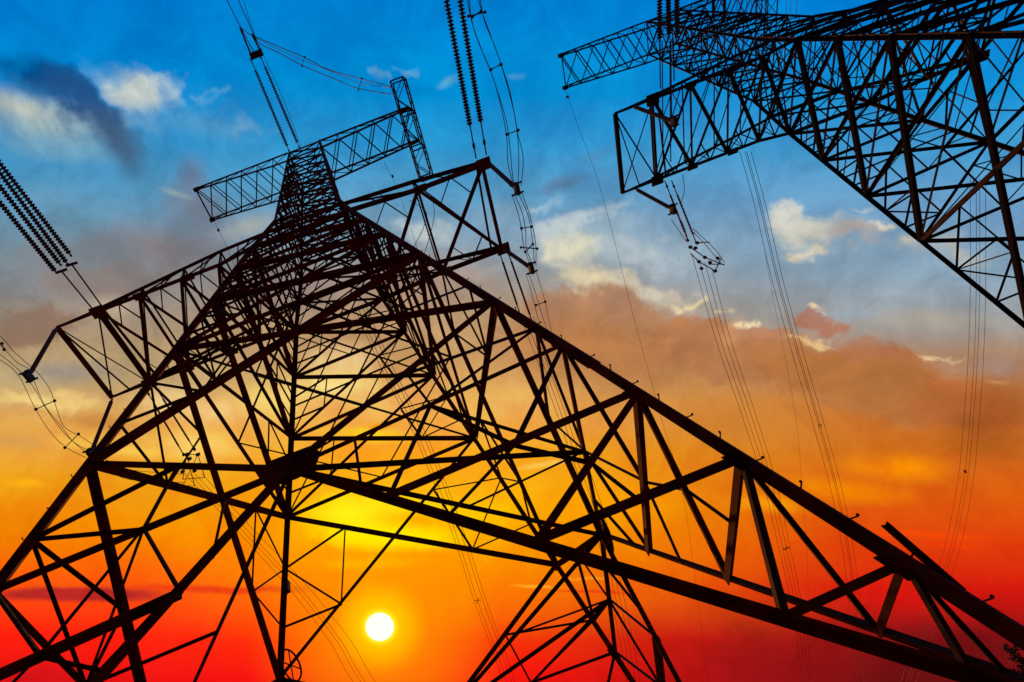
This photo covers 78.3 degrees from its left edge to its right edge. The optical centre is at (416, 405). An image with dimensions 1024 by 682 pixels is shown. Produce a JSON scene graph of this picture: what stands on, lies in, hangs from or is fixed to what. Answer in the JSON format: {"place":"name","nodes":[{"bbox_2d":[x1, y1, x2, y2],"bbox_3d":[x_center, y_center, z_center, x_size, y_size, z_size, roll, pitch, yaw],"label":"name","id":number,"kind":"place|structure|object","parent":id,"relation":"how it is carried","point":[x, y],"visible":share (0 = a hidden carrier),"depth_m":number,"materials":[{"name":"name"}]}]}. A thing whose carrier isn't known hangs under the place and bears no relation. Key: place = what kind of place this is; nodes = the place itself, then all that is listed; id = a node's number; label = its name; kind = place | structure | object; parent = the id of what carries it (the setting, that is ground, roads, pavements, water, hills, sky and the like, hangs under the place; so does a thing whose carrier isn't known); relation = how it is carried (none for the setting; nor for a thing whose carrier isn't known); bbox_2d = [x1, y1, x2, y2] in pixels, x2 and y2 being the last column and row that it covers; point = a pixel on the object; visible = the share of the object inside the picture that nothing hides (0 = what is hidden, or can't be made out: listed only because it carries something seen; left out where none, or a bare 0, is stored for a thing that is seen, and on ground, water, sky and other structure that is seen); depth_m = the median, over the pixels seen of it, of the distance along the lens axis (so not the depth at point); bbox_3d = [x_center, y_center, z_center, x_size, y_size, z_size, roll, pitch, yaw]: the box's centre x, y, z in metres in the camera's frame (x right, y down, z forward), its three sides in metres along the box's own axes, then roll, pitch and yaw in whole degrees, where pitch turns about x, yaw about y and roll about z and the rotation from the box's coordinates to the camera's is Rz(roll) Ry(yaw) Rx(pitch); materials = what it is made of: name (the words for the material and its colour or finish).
{"place":"outdoors","nodes":[
{"label":"outdoors","id":0,"kind":"place"},
{"bbox_2d":[34,399,56,410],"bbox_3d":[-15.231,-0.023,25.471,0.972,0.090,0.096,-24,-53,3],"label":"bundle spacer","id":1,"kind":"object","parent":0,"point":[55,400],"visible":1,"depth_m":25.46,"materials":[{"name":"metal"}]},
{"bbox_2d":[63,432,79,448],"bbox_3d":[-14.819,1.518,26.683,1.094,0.090,0.118,-40,-55,15],"label":"bundle spacer","id":2,"kind":"object","parent":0,"point":[78,433],"visible":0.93,"depth_m":26.68,"materials":[{"name":"metal"}]},
{"bbox_2d":[356,312,502,680],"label":"conductor","id":3,"kind":"object","parent":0,"point":[438,494],"visible":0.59,"depth_m":57.41,"materials":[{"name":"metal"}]},
{"bbox_2d":[359,311,505,679],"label":"conductor","id":4,"kind":"object","parent":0,"point":[442,496],"visible":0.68,"depth_m":60.20,"materials":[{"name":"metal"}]},
{"bbox_2d":[364,310,510,679],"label":"conductor","id":5,"kind":"object","parent":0,"point":[448,499],"visible":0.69,"depth_m":57.65,"materials":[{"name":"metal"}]},
{"bbox_2d":[366,307,514,680],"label":"conductor","id":6,"kind":"object","parent":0,"point":[450,495],"visible":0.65,"depth_m":57.53,"materials":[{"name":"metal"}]},
{"bbox_2d":[467,9,486,18],"bbox_3d":[2.005,-13.002,20.611,0.534,0.535,0.084,-21,-53,1],"label":"bundle spacer","id":7,"kind":"object","parent":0,"point":[479,12],"visible":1,"depth_m":20.54,"materials":[{"name":"metal"}]},
{"bbox_2d":[0,0,1023,681],"label":"sky","id":8,"kind":"structure","parent":0,"point":[112,112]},
{"bbox_2d":[765,256,810,678],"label":"earth wire","id":9,"kind":"object","parent":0,"point":[798,440],"visible":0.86,"depth_m":71.51,"materials":[{"name":"metal"}]},
{"bbox_2d":[740,153,852,665],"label":"conductor","id":10,"kind":"object","parent":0,"point":[793,357],"visible":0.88,"depth_m":61.36,"materials":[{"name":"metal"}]},
{"bbox_2d":[745,152,858,681],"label":"conductor","id":11,"kind":"object","parent":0,"point":[798,357],"visible":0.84,"depth_m":61.26,"materials":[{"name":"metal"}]},
{"bbox_2d":[747,153,859,669],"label":"conductor","id":12,"kind":"object","parent":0,"point":[800,358],"visible":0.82,"depth_m":61.65,"materials":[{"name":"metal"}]},
{"bbox_2d":[751,153,864,681],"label":"conductor","id":13,"kind":"object","parent":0,"point":[803,354],"visible":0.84,"depth_m":61.33,"materials":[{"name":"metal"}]},
{"bbox_2d":[901,179,970,679],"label":"conductor","id":14,"kind":"object","parent":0,"point":[967,369],"visible":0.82,"depth_m":44.10,"materials":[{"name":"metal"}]},
{"bbox_2d":[907,196,976,679],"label":"conductor","id":15,"kind":"object","parent":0,"point":[973,370],"visible":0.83,"depth_m":44.28,"materials":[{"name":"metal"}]},
{"bbox_2d":[911,179,979,678],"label":"conductor","id":16,"kind":"object","parent":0,"point":[975,392],"visible":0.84,"depth_m":46.60,"materials":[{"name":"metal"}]},
{"bbox_2d":[916,185,985,680],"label":"conductor","id":17,"kind":"object","parent":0,"point":[981,388],"visible":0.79,"depth_m":45.80,"materials":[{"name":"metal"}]},
{"bbox_3d":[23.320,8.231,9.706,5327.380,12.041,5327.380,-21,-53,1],"label":"ground","id":18,"kind":"structure","parent":0,"visible":0},
{"bbox_2d":[0,76,1023,681],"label":"transmission tower","id":19,"kind":"structure","parent":18,"relation":"on","point":[930,578],"depth_m":13.20,"materials":[{"name":"metal"}]},
{"bbox_2d":[0,184,61,265],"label":"insulator string","id":20,"kind":"object","parent":19,"relation":"attached to","point":[30,226],"visible":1,"depth_m":23.75,"materials":[{"name":"ceramic"}]},
{"bbox_2d":[19,327,57,382],"bbox_3d":[-15.501,-2.204,25.686,0.500,4.027,0.460,-21,-53,1],"label":"jumper support","id":21,"kind":"object","parent":19,"relation":"hanging from","point":[28,375],"visible":1,"depth_m":24.97,"materials":[{"name":"metal"}]},
{"bbox_2d":[0,345,86,449],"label":"conductor","id":22,"kind":"object","parent":21,"relation":"attached to","point":[43,402],"visible":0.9,"depth_m":25.34,"materials":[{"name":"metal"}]},
{"bbox_2d":[0,336,92,444],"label":"conductor","id":23,"kind":"object","parent":21,"relation":"attached to","point":[50,391],"visible":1,"depth_m":25.07,"materials":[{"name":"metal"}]},
{"bbox_2d":[56,268,92,308],"bbox_3d":[-14.346,-4.917,26.290,0.483,0.489,2.109,-21,-53,1],"label":"yoke link","id":24,"kind":"object","parent":19,"relation":"attached to","point":[62,271],"visible":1,"depth_m":25.93,"materials":[{"name":"metal"}]},
{"bbox_2d":[0,200,57,273],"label":"insulator string","id":25,"kind":"object","parent":24,"relation":"hanging from","point":[34,245],"visible":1,"depth_m":24.00,"materials":[{"name":"ceramic"}]},
{"bbox_2d":[65,261,102,306],"bbox_3d":[-13.857,-5.112,26.273,0.486,0.489,2.315,-21,-53,1],"label":"yoke link","id":26,"kind":"object","parent":19,"relation":"attached to","point":[72,264],"visible":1,"depth_m":25.91,"materials":[{"name":"metal"}]},
{"bbox_2d":[0,169,68,264],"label":"insulator string","id":27,"kind":"object","parent":26,"relation":"hanging from","point":[44,232],"visible":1,"depth_m":23.68,"materials":[{"name":"ceramic"}]},
{"bbox_2d":[0,159,71,256],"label":"insulator string","id":28,"kind":"object","parent":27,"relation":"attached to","point":[45,223],"visible":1,"depth_m":23.45,"materials":[{"name":"ceramic"}]},
{"bbox_2d":[82,398,112,455],"bbox_3d":[-14.406,1.021,28.336,0.652,3.947,0.479,-21,-53,1],"label":"jumper support","id":29,"kind":"object","parent":19,"relation":"hanging from","point":[98,433],"visible":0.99,"depth_m":28.03,"materials":[{"name":"metal"}]},
{"bbox_2d":[1,355,83,450],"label":"conductor","id":30,"kind":"object","parent":29,"relation":"attached to","point":[43,404],"visible":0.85,"depth_m":25.39,"materials":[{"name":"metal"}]},
{"bbox_2d":[1,360,85,457],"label":"conductor","id":31,"kind":"object","parent":29,"relation":"attached to","point":[38,413],"visible":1,"depth_m":25.41,"materials":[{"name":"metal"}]},
{"bbox_2d":[147,392,184,455],"bbox_3d":[-12.472,0.863,30.808,0.120,0.656,4.078,-18,-53,-1],"label":"insulator string","id":32,"kind":"object","parent":19,"relation":"hanging from","point":[168,428],"visible":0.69,"depth_m":31.11,"materials":[{"name":"ceramic"}]},
{"bbox_2d":[180,452,204,485],"bbox_3d":[-11.705,3.363,32.434,1.197,0.160,2.268,-1,-55,-13],"label":"yoke hardware","id":33,"kind":"object","parent":32,"relation":"hanging from","point":[189,459],"visible":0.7,"depth_m":32.30,"materials":[{"name":"metal"}]},
{"bbox_2d":[184,473,351,679],"bbox_3d":[-6.168,15.698,41.508,0.822,1.827,32.571,-23,-53,3],"label":"conductor","id":34,"kind":"object","parent":33,"relation":"attached to","point":[291,591],"visible":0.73,"depth_m":38.67,"materials":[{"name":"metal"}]},
{"bbox_2d":[189,473,360,681],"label":"conductor","id":35,"kind":"object","parent":33,"relation":"attached to","point":[290,582],"visible":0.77,"depth_m":38.53,"materials":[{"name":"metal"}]},
{"bbox_2d":[194,473,364,681],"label":"conductor","id":36,"kind":"object","parent":33,"relation":"attached to","point":[291,578],"visible":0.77,"depth_m":37.97,"materials":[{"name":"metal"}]},
{"bbox_2d":[201,473,373,679],"bbox_3d":[-4.819,15.901,41.993,0.893,1.827,33.530,-24,-53,3],"label":"conductor","id":37,"kind":"object","parent":33,"relation":"attached to","point":[296,574],"visible":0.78,"depth_m":38.32,"materials":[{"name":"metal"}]},
{"bbox_2d":[160,395,195,450],"bbox_3d":[-11.965,0.628,30.765,0.120,0.656,4.068,-20,-53,1],"label":"insulator string","id":38,"kind":"object","parent":19,"relation":"hanging from","point":[178,423],"visible":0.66,"depth_m":31.02,"materials":[{"name":"ceramic"}]},
{"bbox_2d":[250,58,289,152],"bbox_3d":[-9.113,-18.694,39.030,0.240,0.763,5.874,-20,-53,1],"label":"insulator string","id":39,"kind":"object","parent":19,"relation":"attached to","point":[271,108],"visible":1,"depth_m":38.91,"materials":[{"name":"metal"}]},
{"bbox_2d":[239,27,263,59],"bbox_3d":[-9.698,-21.391,36.458,0.772,0.450,1.732,-21,-53,1],"label":"string yoke","id":40,"kind":"object","parent":39,"relation":"attached to","point":[255,54],"visible":0.95,"depth_m":36.64,"materials":[{"name":"metal"}]},
{"bbox_2d":[227,0,253,51],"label":"conductor","id":41,"kind":"object","parent":40,"relation":"attached to","point":[239,25],"visible":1,"depth_m":35.23,"materials":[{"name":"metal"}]},
{"bbox_2d":[238,0,258,48],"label":"conductor","id":42,"kind":"object","parent":40,"relation":"attached to","point":[248,23],"visible":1,"depth_m":35.15,"materials":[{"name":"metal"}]},
{"bbox_2d":[243,0,300,144],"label":"conductor","id":43,"kind":"object","parent":40,"relation":"attached to","point":[269,68],"visible":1,"depth_m":37.25,"materials":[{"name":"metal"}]},
{"bbox_2d":[242,29,390,86],"bbox_3d":[-5.957,-21.057,38.085,9.462,0.756,0.429,11,-59,-21],"label":"conductor","id":44,"kind":"object","parent":40,"relation":"attached to","point":[314,62],"visible":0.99,"depth_m":38.03,"materials":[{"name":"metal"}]},
{"bbox_2d":[256,40,392,94],"bbox_3d":[-5.638,-20.744,38.391,9.048,0.756,0.593,13,-59,-22],"label":"conductor","id":45,"kind":"object","parent":40,"relation":"attached to","point":[321,73],"visible":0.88,"depth_m":38.50,"materials":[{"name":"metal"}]},
{"bbox_2d":[260,56,300,149],"bbox_3d":[-8.476,-18.874,39.060,0.240,0.762,5.797,-21,-53,1],"label":"insulator string","id":46,"kind":"object","parent":19,"relation":"attached to","point":[276,93],"visible":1,"depth_m":38.89,"materials":[{"name":"metal"}]},
{"bbox_2d":[256,38,390,87],"bbox_3d":[-5.596,-20.899,38.343,8.599,0.654,0.423,10,-58,-21],"label":"conductor","id":47,"kind":"object","parent":46,"relation":"attached to","point":[321,67],"visible":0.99,"depth_m":38.31,"materials":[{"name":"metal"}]},
{"bbox_2d":[281,579,290,594],"bbox_3d":[-4.177,5.825,19.884,0.220,0.535,0.220,-21,-53,1],"label":"junction box","id":48,"kind":"object","parent":19,"relation":"attached to","point":[285,587],"visible":1,"depth_m":19.80,"materials":[{"name":"metal"}]},
{"bbox_2d":[280,648,301,681],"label":"wire hoop","id":49,"kind":"object","parent":19,"relation":"attached to","point":[296,657],"visible":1,"depth_m":18.38,"materials":[{"name":"metal"}]},
{"bbox_2d":[410,200,426,246],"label":"conductor","id":50,"kind":"object","parent":19,"relation":"hanging from","point":[422,229],"visible":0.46,"depth_m":28.79,"materials":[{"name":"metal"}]},
{"bbox_2d":[415,204,434,279],"bbox_3d":[0.402,-7.817,29.321,0.118,3.376,3.043,21,-62,-26],"label":"conductor","id":51,"kind":"object","parent":19,"relation":"hanging from","point":[429,236],"visible":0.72,"depth_m":29.02,"materials":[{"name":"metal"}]},
{"bbox_2d":[443,0,476,158],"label":"insulator string","id":52,"kind":"object","parent":19,"relation":"hanging from","point":[460,71],"visible":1,"depth_m":24.00,"materials":[{"name":"ceramic"}]},
{"bbox_2d":[457,0,486,154],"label":"insulator string","id":53,"kind":"object","parent":19,"relation":"hanging from","point":[471,68],"visible":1,"depth_m":24.07,"materials":[{"name":"ceramic"}]},
{"bbox_2d":[487,161,523,195],"bbox_3d":[3.572,-9.457,25.592,0.500,3.818,0.460,-21,-53,1],"label":"jumper support","id":54,"kind":"object","parent":19,"relation":"hanging from","point":[508,181],"visible":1,"depth_m":24.84,"materials":[{"name":"metal"}]},
{"bbox_2d":[467,0,513,182],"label":"conductor","id":55,"kind":"object","parent":54,"relation":"attached to","point":[496,88],"visible":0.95,"depth_m":22.20,"materials":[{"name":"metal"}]},
{"bbox_2d":[469,0,512,182],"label":"conductor","id":56,"kind":"object","parent":54,"relation":"attached to","point":[501,110],"visible":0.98,"depth_m":22.86,"materials":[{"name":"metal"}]},
{"bbox_2d":[478,0,518,179],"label":"conductor","id":57,"kind":"object","parent":54,"relation":"attached to","point":[509,91],"visible":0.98,"depth_m":22.30,"materials":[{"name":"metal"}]},
{"bbox_2d":[480,0,523,185],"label":"conductor","id":58,"kind":"object","parent":54,"relation":"attached to","point":[511,101],"visible":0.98,"depth_m":22.47,"materials":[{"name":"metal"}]},
{"bbox_2d":[512,195,529,263],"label":"conductor","id":59,"kind":"object","parent":54,"relation":"attached to","point":[521,228],"visible":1,"depth_m":25.16,"materials":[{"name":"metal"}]},
{"bbox_2d":[521,191,535,246],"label":"conductor","id":60,"kind":"object","parent":54,"relation":"attached to","point":[530,218],"visible":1,"depth_m":24.99,"materials":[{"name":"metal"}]},
{"bbox_2d":[498,249,519,311],"bbox_3d":[4.578,-5.941,30.267,0.120,0.534,3.728,-23,-53,3],"label":"insulator string","id":61,"kind":"object","parent":19,"relation":"hanging from","point":[504,267],"visible":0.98,"depth_m":30.16,"materials":[{"name":"ceramic"}]},
{"bbox_2d":[524,327,626,678],"bbox_3d":[13.275,12.834,44.453,0.987,2.038,46.302,-22,-53,2],"label":"conductor","id":62,"kind":"object","parent":61,"relation":"hanging from","point":[577,472],"visible":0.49,"depth_m":35.81,"materials":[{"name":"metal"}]},
{"bbox_2d":[502,247,537,274],"bbox_3d":[4.577,-6.712,27.848,0.528,3.781,0.762,-21,-53,1],"label":"jumper support","id":63,"kind":"object","parent":19,"relation":"hanging from","point":[530,266],"visible":1,"depth_m":27.02,"materials":[{"name":"metal"}]},
{"bbox_2d":[514,194,532,263],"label":"conductor","id":64,"kind":"object","parent":63,"relation":"attached to","point":[524,225],"visible":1,"depth_m":25.04,"materials":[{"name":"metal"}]},
{"bbox_2d":[519,195,533,255],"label":"conductor","id":65,"kind":"object","parent":63,"relation":"attached to","point":[529,222],"visible":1,"depth_m":25.07,"materials":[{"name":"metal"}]},
{"bbox_2d":[525,274,544,340],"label":"conductor","id":66,"kind":"object","parent":63,"relation":"attached to","point":[532,297],"visible":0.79,"depth_m":28.23,"materials":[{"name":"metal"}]},
{"bbox_2d":[529,275,546,327],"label":"conductor","id":67,"kind":"object","parent":63,"relation":"attached to","point":[537,300],"visible":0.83,"depth_m":28.46,"materials":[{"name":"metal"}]},
{"bbox_2d":[536,272,550,328],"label":"conductor","id":68,"kind":"object","parent":63,"relation":"attached to","point":[544,299],"visible":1,"depth_m":28.63,"materials":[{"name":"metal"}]},
{"bbox_2d":[509,255,531,318],"bbox_3d":[5.122,-5.807,30.502,0.120,0.537,4.220,-25,-53,4],"label":"insulator string","id":69,"kind":"object","parent":19,"relation":"hanging from","point":[526,305],"visible":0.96,"depth_m":30.52,"materials":[{"name":"ceramic"}]},
{"bbox_2d":[531,334,629,671],"bbox_3d":[13.619,12.879,44.571,0.987,2.038,46.539,-22,-53,2],"label":"conductor","id":70,"kind":"object","parent":69,"relation":"hanging from","point":[585,482],"visible":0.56,"depth_m":37.30,"materials":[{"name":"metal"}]},
{"bbox_2d":[533,317,639,679],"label":"conductor","id":71,"kind":"object","parent":69,"relation":"attached to","point":[619,576],"visible":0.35,"depth_m":45.08,"materials":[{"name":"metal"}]},
{"bbox_2d":[541,348,635,680],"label":"conductor","id":72,"kind":"object","parent":69,"relation":"attached to","point":[597,506],"visible":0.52,"depth_m":36.38,"materials":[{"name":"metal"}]},
{"bbox_2d":[520,243,538,252],"bbox_3d":[4.712,-6.581,25.909,0.611,0.604,0.087,-16,-53,-2],"label":"bundle spacer","id":73,"kind":"object","parent":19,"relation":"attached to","point":[521,247],"visible":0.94,"depth_m":25.84,"materials":[{"name":"metal"}]},
{"bbox_2d":[557,0,1023,327],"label":"transmission tower","id":74,"kind":"structure","parent":18,"relation":"on","point":[974,58],"depth_m":29.61,"materials":[{"name":"metal"}]},
{"bbox_2d":[633,105,678,128],"bbox_3d":[11.063,-13.626,28.949,0.500,3.900,0.460,-21,-53,1],"label":"jumper support","id":75,"kind":"object","parent":74,"relation":"hanging from","point":[672,119],"visible":1,"depth_m":28.21,"materials":[{"name":"metal"}]},
{"bbox_2d":[635,188,677,215],"bbox_3d":[12.149,-10.528,31.556,0.500,3.733,0.460,-21,-53,1],"label":"jumper support","id":76,"kind":"object","parent":74,"relation":"hanging from","point":[672,209],"visible":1,"depth_m":30.90,"materials":[{"name":"metal"}]},
{"bbox_2d":[657,0,662,41],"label":"insulator string","id":77,"kind":"object","parent":74,"relation":"attached to","point":[659,19],"visible":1,"depth_m":28.13,"materials":[{"name":"ceramic"}]},
{"bbox_2d":[659,40,660,88],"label":"conductor","id":78,"kind":"object","parent":77,"relation":"attached to","point":[660,63],"visible":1,"depth_m":28.65,"materials":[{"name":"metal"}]},
{"bbox_2d":[662,40,663,161],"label":"conductor","id":79,"kind":"object","parent":77,"relation":"attached to","point":[662,106],"visible":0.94,"depth_m":29.71,"materials":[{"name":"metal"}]},
{"bbox_2d":[673,40,674,80],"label":"conductor","id":80,"kind":"object","parent":77,"relation":"attached to","point":[673,63],"visible":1,"depth_m":28.57,"materials":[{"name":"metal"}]},
{"bbox_2d":[665,0,671,37],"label":"insulator string","id":81,"kind":"object","parent":74,"relation":"attached to","point":[668,18],"visible":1,"depth_m":28.17,"materials":[{"name":"ceramic"}]},
{"bbox_2d":[669,41,670,161],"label":"conductor","id":82,"kind":"object","parent":81,"relation":"attached to","point":[670,100],"visible":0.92,"depth_m":29.65,"materials":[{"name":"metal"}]},
{"bbox_2d":[670,40,671,115],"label":"conductor","id":83,"kind":"object","parent":81,"relation":"attached to","point":[671,75],"visible":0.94,"depth_m":29.09,"materials":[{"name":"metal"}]},
{"bbox_2d":[664,180,688,241],"bbox_3d":[14.176,-10.538,33.736,0.120,0.698,3.778,-31,-54,9],"label":"insulator string","id":84,"kind":"object","parent":74,"relation":"hanging from","point":[687,240],"visible":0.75,"depth_m":33.81,"materials":[{"name":"ceramic"}]},
{"bbox_2d":[674,0,679,37],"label":"insulator string","id":85,"kind":"object","parent":74,"relation":"attached to","point":[677,14],"visible":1,"depth_m":28.23,"materials":[{"name":"ceramic"}]},
{"bbox_2d":[671,180,695,241],"bbox_3d":[14.658,-10.508,33.879,0.122,0.698,4.016,-32,-54,10],"label":"insulator string","id":86,"kind":"object","parent":74,"relation":"hanging from","point":[681,205],"visible":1,"depth_m":33.81,"materials":[{"name":"ceramic"}]},
{"bbox_2d":[688,241,724,272],"bbox_3d":[16.535,-8.484,35.362,1.275,0.170,2.748,-41,-56,16],"label":"yoke hardware","id":87,"kind":"object","parent":86,"relation":"hanging from","point":[704,257],"visible":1,"depth_m":35.50,"materials":[{"name":"metal"}]},
{"bbox_2d":[693,228,724,262],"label":"conductor","id":88,"kind":"object","parent":87,"relation":"attached to","point":[710,244],"visible":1,"depth_m":34.86,"materials":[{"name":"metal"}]},
{"bbox_2d":[692,256,801,675],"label":"conductor","id":89,"kind":"object","parent":87,"relation":"attached to","point":[744,423],"visible":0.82,"depth_m":41.44,"materials":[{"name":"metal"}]},
{"bbox_2d":[700,265,805,681],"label":"conductor","id":90,"kind":"object","parent":87,"relation":"attached to","point":[753,436],"visible":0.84,"depth_m":42.75,"materials":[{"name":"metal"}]},
{"bbox_2d":[705,264,808,677],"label":"conductor","id":91,"kind":"object","parent":87,"relation":"attached to","point":[756,431],"visible":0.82,"depth_m":42.12,"materials":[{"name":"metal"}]},
{"bbox_2d":[712,270,812,681],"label":"conductor","id":92,"kind":"object","parent":87,"relation":"attached to","point":[762,436],"visible":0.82,"depth_m":42.52,"materials":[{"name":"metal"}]},
{"bbox_2d":[711,0,714,19],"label":"insulator string","id":93,"kind":"object","parent":74,"relation":"hanging from","point":[713,5],"visible":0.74,"depth_m":44.00,"materials":[{"name":"metal"}]},
{"bbox_2d":[722,0,726,10],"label":"insulator string","id":94,"kind":"object","parent":74,"relation":"hanging from","point":[724,6],"visible":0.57,"depth_m":44.11,"materials":[{"name":"metal"}]},
{"bbox_2d":[1001,642,1023,672],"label":"conifer tree","id":95,"kind":"object","parent":18,"relation":"on","point":[1013,652],"visible":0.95,"depth_m":17.15,"materials":[{"name":"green plant"}]},
{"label":"wire damper","id":96,"kind":"object","parent":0,"visible":0},
{"bbox_2d":[565,90,707,676],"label":"earth wire","id":97,"kind":"object","parent":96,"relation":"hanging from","point":[636,328],"visible":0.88,"depth_m":57.77,"materials":[{"name":"metal"}]}
]}

